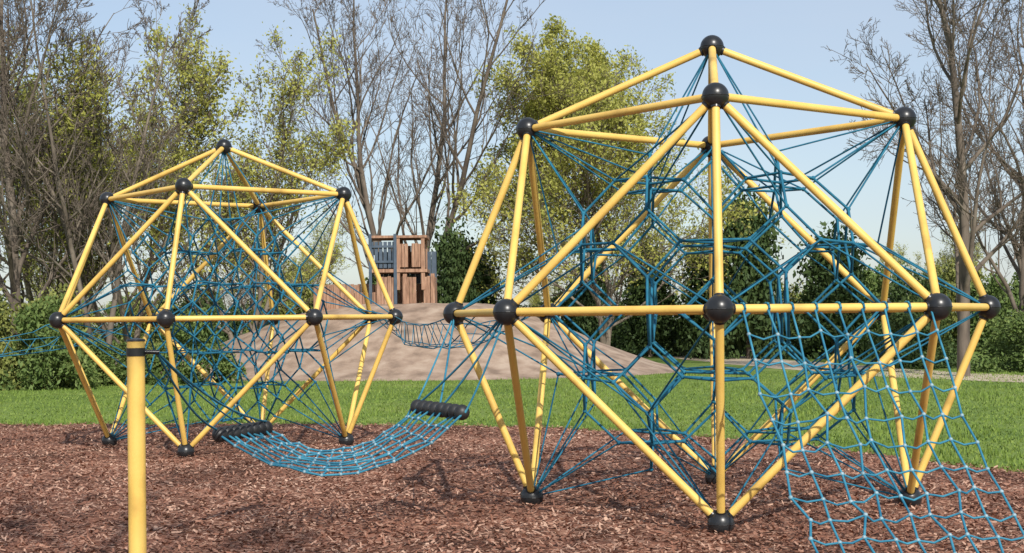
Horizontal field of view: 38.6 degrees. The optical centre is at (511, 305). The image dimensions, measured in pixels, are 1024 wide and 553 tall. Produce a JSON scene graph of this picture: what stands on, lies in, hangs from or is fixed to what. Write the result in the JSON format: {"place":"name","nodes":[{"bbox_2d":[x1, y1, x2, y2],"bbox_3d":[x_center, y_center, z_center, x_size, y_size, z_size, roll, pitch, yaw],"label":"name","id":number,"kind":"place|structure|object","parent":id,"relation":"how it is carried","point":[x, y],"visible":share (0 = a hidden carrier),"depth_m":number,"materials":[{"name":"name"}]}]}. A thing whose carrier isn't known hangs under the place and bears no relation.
{"place":"outdoors","nodes":[
{"label":"outdoors","id":0,"kind":"place"},
{"bbox_2d":[164,303,680,380],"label":"mound hill","id":1,"kind":"structure","parent":0,"point":[400,360],"depth_m":48.74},
{"bbox_2d":[313,234,436,310],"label":"play tower","id":2,"kind":"structure","parent":1,"relation":"on","point":[404,263],"depth_m":52.97,"materials":[{"name":"brown wood"}]},
{"bbox_2d":[0,420,1023,552],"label":"mulch ground","id":3,"kind":"structure","parent":0,"point":[294,517],"depth_m":15.16,"materials":[{"name":"brown wood"}]},
{"bbox_2d":[126,338,158,552],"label":"yellow post","id":4,"kind":"object","parent":3,"relation":"on","point":[136,351],"visible":1,"depth_m":10.94,"materials":[{"name":"metal"}]},
{"bbox_2d":[157,319,502,476],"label":"hanging net bridge","id":5,"kind":"structure","parent":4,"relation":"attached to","point":[239,431],"depth_m":13.12,"materials":[{"name":"blue fabric"}]},
{"bbox_2d":[49,139,402,456],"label":"climbing dome","id":6,"kind":"structure","parent":3,"relation":"on","point":[164,317],"depth_m":21.81,"materials":[{"name":"yellow paint"}]},
{"bbox_2d":[0,322,143,356],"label":"rope bridge","id":7,"kind":"structure","parent":6,"relation":"attached to","point":[2,355],"depth_m":22.23,"materials":[{"name":"blue fabric"}]},
{"bbox_2d":[378,317,528,348],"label":"rope bridge","id":8,"kind":"structure","parent":6,"relation":"attached to","point":[429,344],"depth_m":18.63,"materials":[{"name":"blue fabric"}]},
{"bbox_2d":[443,35,1000,532],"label":"climbing dome","id":9,"kind":"structure","parent":3,"relation":"on","point":[717,309],"depth_m":14.01,"materials":[{"name":"yellow paint"}]},
{"bbox_2d":[740,301,1023,552],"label":"cargo net","id":10,"kind":"object","parent":9,"relation":"attached to","point":[827,414],"visible":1,"depth_m":11.12,"materials":[{"name":"light blue fabric"},{"name":"rope"},{"name":"light grey plastic"}]},
{"bbox_2d":[0,317,1023,471],"bbox_3d":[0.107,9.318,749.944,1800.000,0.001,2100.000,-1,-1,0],"label":"grass ground","id":11,"kind":"structure","parent":0,"point":[689,363],"depth_m":32.22,"materials":[{"name":"green plant"}]},
{"bbox_2d":[0,0,154,345],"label":"bare tree","id":12,"kind":"object","parent":11,"relation":"on","point":[14,262],"visible":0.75,"depth_m":45.67,"materials":[{"name":"brown plant"}]},
{"bbox_2d":[0,0,212,383],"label":"bare tree","id":13,"kind":"object","parent":11,"relation":"on","point":[65,218],"visible":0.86,"depth_m":45.79,"materials":[{"name":"brown plant"}]},
{"bbox_2d":[0,3,261,365],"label":"spring tree","id":14,"kind":"object","parent":11,"relation":"on","point":[102,91],"visible":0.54,"depth_m":50.05,"materials":[{"name":"green plant"}]},
{"bbox_2d":[0,26,262,346],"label":"spring tree","id":15,"kind":"object","parent":11,"relation":"on","point":[207,100],"visible":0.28,"depth_m":53.07,"materials":[{"name":"green plant"}]},
{"bbox_2d":[0,268,439,390],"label":"hedge","id":16,"kind":"object","parent":11,"relation":"on","point":[29,371],"visible":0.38,"depth_m":44.16,"materials":[{"name":"green plant"}]},
{"bbox_2d":[105,20,361,339],"bbox_3d":[-10.146,-3.785,55.010,9.651,12.859,10.192,0,-1,-29],"label":"spring tree","id":17,"kind":"object","parent":11,"relation":"on","point":[290,93],"visible":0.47,"depth_m":53.78,"materials":[{"name":"green plant"}]},
{"bbox_2d":[255,0,591,302],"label":"bare tree","id":18,"kind":"object","parent":11,"relation":"on","point":[359,174],"visible":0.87,"depth_m":66.53,"materials":[{"name":"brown plant"}]},
{"bbox_2d":[423,217,484,303],"bbox_3d":[-2.662,-0.645,65.766,4.381,6.706,3.795,0,-1,-43],"label":"conifer tree","id":19,"kind":"object","parent":11,"relation":"on","point":[453,261],"visible":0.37,"depth_m":64.89,"materials":[{"name":"green plant"}]},
{"bbox_2d":[467,238,503,304],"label":"conifer tree","id":20,"kind":"object","parent":11,"relation":"on","point":[486,279],"visible":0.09,"depth_m":68.45,"materials":[{"name":"green plant"}]},
{"bbox_2d":[7,207,1016,325],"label":"distant tree line","id":21,"kind":"object","parent":11,"relation":"on","point":[534,301],"visible":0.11,"depth_m":98.89,"materials":[{"name":"green plant"}]},
{"bbox_2d":[434,13,791,345],"bbox_3d":[3.831,-5.063,64.262,15.591,15.244,14.286,-1,-1,33],"label":"spring tree","id":22,"kind":"object","parent":11,"relation":"on","point":[597,64],"visible":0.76,"depth_m":62.81,"materials":[{"name":"green plant"}]},
{"bbox_2d":[596,234,685,357],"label":"conifer tree","id":23,"kind":"object","parent":11,"relation":"on","point":[666,333],"visible":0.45,"depth_m":70.08,"materials":[{"name":"green plant"}]},
{"bbox_2d":[672,225,755,357],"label":"conifer tree","id":24,"kind":"object","parent":11,"relation":"on","point":[687,328],"visible":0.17,"depth_m":68.34,"materials":[{"name":"green plant"}]},
{"bbox_2d":[687,180,822,359],"bbox_3d":[10.960,-1.533,65.683,5.750,8.254,4.981,-1,-1,23],"label":"conifer tree","id":25,"kind":"object","parent":11,"relation":"on","point":[760,324],"visible":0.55,"depth_m":64.71,"materials":[{"name":"green plant"}]},
{"bbox_2d":[519,252,1023,372],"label":"hedge","id":26,"kind":"object","parent":11,"relation":"on","point":[1004,335],"visible":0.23,"depth_m":72.68,"materials":[{"name":"green plant"}]},
{"bbox_2d":[770,220,882,359],"bbox_3d":[14.427,-0.617,63.782,5.750,6.191,4.981,-1,-1,40],"label":"conifer tree","id":27,"kind":"object","parent":11,"relation":"on","point":[821,277],"visible":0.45,"depth_m":63.01,"materials":[{"name":"green plant"}]},
{"bbox_2d":[826,0,1023,375],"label":"bare tree","id":28,"kind":"object","parent":11,"relation":"on","point":[961,167],"visible":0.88,"depth_m":44.17,"materials":[{"name":"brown plant"}]},
{"bbox_2d":[893,0,1023,339],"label":"bare tree","id":29,"kind":"object","parent":11,"relation":"on","point":[1018,255],"visible":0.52,"depth_m":51.23,"materials":[{"name":"brown plant"}]},
{"bbox_2d":[0,0,1023,324],"label":"sky","id":30,"kind":"structure","parent":0,"point":[793,36],"materials":[{"name":"blue"}]},
{"bbox_2d":[652,355,1023,381],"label":"sand path","id":31,"kind":"structure","parent":0,"point":[742,360],"depth_m":52.16,"materials":[{"name":"beige sand"}]}
]}

